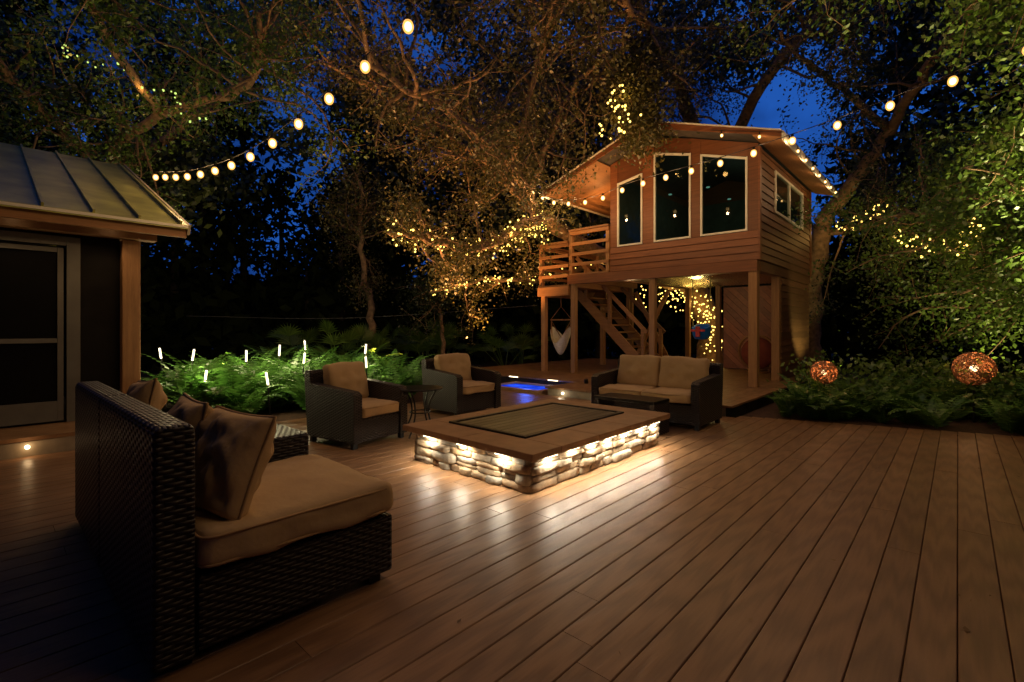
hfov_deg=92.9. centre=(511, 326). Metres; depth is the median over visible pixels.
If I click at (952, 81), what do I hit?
string lights
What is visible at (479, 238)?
fairy lights
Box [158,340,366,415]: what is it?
path lights
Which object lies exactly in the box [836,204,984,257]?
fairy lights
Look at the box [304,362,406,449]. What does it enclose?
wicker armchair
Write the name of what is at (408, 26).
string lights
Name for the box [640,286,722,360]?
fairy lights
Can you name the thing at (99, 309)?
walls
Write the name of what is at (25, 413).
door frame
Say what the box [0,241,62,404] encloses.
screen door
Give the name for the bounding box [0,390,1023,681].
deck
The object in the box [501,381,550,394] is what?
spa pool
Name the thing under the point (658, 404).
wicker coffee table
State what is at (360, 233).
slender tree
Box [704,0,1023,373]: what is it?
oak tree
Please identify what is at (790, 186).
window frames
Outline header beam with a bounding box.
[0,217,156,242]
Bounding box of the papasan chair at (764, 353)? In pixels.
[738,334,770,372]
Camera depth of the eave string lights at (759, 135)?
8.37 m
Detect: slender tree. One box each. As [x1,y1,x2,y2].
[304,127,418,361]
[383,252,490,353]
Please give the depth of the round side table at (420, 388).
5.56 m
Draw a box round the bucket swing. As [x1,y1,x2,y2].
[690,279,710,338]
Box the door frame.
[0,230,79,426]
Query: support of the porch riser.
attached to the porch floor
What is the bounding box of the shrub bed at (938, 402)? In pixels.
[743,337,1023,437]
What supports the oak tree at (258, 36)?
on the ground
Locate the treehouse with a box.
[537,121,837,387]
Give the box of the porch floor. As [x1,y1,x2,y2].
[0,421,74,444]
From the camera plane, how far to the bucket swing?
10.86 m
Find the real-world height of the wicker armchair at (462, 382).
0.852 m
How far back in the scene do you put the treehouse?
10.80 m
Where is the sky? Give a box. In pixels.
[3,0,1020,284]
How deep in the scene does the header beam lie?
5.39 m
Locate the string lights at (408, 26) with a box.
[153,0,423,180]
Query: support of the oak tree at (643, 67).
on the ground
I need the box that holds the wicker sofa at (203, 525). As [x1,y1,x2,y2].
[75,378,392,673]
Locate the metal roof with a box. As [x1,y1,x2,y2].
[0,142,187,245]
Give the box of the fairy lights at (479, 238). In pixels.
[387,211,549,258]
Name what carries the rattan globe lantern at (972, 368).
on the shrub bed at (938, 402)
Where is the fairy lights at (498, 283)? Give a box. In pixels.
[433,267,575,295]
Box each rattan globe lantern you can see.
[810,360,837,395]
[951,352,997,422]
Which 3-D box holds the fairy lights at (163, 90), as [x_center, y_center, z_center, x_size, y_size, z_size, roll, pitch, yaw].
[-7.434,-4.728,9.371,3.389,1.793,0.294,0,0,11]
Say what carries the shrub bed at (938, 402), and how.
on the ground
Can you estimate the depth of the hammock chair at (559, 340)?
12.01 m
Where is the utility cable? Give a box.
[201,305,536,318]
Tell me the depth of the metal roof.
6.16 m
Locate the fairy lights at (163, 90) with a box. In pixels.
[61,44,206,122]
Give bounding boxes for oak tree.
[0,0,375,243]
[230,0,914,362]
[697,0,1023,368]
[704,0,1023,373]
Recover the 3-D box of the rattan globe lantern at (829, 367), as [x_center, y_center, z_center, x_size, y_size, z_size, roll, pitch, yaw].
[4.426,0.891,6.903,0.341,0.818,0.343,0,0,42]
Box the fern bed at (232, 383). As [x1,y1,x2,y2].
[140,343,435,421]
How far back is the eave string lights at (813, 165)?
9.46 m
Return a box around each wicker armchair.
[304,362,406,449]
[421,353,500,414]
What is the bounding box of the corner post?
[120,240,139,393]
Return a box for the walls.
[0,227,119,397]
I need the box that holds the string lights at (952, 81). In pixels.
[532,42,1023,205]
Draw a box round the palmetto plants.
[243,317,551,369]
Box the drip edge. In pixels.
[0,201,187,227]
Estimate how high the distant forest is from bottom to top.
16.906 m
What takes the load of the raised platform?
on the ground
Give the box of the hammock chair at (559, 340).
[550,307,570,354]
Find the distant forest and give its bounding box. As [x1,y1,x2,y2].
[0,0,1023,372]
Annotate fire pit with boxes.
[403,398,669,493]
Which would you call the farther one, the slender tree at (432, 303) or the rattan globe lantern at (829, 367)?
the slender tree at (432, 303)
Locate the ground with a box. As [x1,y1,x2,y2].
[0,332,1022,428]
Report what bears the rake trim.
attached to the metal roof
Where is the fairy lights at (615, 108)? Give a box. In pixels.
[599,85,641,138]
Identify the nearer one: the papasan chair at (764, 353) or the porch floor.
the porch floor
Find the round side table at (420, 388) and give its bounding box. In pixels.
[401,385,442,438]
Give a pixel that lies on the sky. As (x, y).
(765, 113)
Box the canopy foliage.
[0,0,1023,250]
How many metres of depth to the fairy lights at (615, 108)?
8.79 m
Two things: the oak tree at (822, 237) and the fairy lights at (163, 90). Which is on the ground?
the oak tree at (822, 237)
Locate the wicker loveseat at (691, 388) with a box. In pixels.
[591,354,722,430]
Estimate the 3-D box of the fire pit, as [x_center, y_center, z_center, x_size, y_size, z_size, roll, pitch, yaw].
[0.327,1.081,4.871,1.600,0.351,2.275,0,0,42]
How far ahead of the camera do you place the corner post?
5.80 m
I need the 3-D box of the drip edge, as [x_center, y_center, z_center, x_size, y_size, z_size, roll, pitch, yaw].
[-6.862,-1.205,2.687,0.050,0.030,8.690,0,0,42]
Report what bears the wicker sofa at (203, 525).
on the deck
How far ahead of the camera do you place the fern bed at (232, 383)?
7.16 m
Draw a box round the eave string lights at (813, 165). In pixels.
[787,133,838,193]
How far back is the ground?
16.31 m
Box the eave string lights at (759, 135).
[711,130,784,138]
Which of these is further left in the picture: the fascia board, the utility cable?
the fascia board
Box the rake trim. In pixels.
[123,165,190,234]
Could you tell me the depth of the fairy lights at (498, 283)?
13.22 m
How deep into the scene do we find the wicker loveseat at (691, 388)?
6.37 m
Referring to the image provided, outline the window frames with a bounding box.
[617,153,802,246]
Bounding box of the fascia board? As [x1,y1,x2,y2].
[0,206,186,237]
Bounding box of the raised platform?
[481,358,825,417]
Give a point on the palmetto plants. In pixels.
(288, 336)
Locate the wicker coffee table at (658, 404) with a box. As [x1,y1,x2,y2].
[594,392,668,434]
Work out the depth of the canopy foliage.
13.89 m
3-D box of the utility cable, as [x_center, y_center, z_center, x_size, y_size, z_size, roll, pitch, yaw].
[-4.190,-0.440,14.225,10.001,0.434,0.150,0,0,-7]
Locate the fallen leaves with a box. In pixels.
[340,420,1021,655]
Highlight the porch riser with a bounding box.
[0,436,74,459]
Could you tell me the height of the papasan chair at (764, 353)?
0.929 m

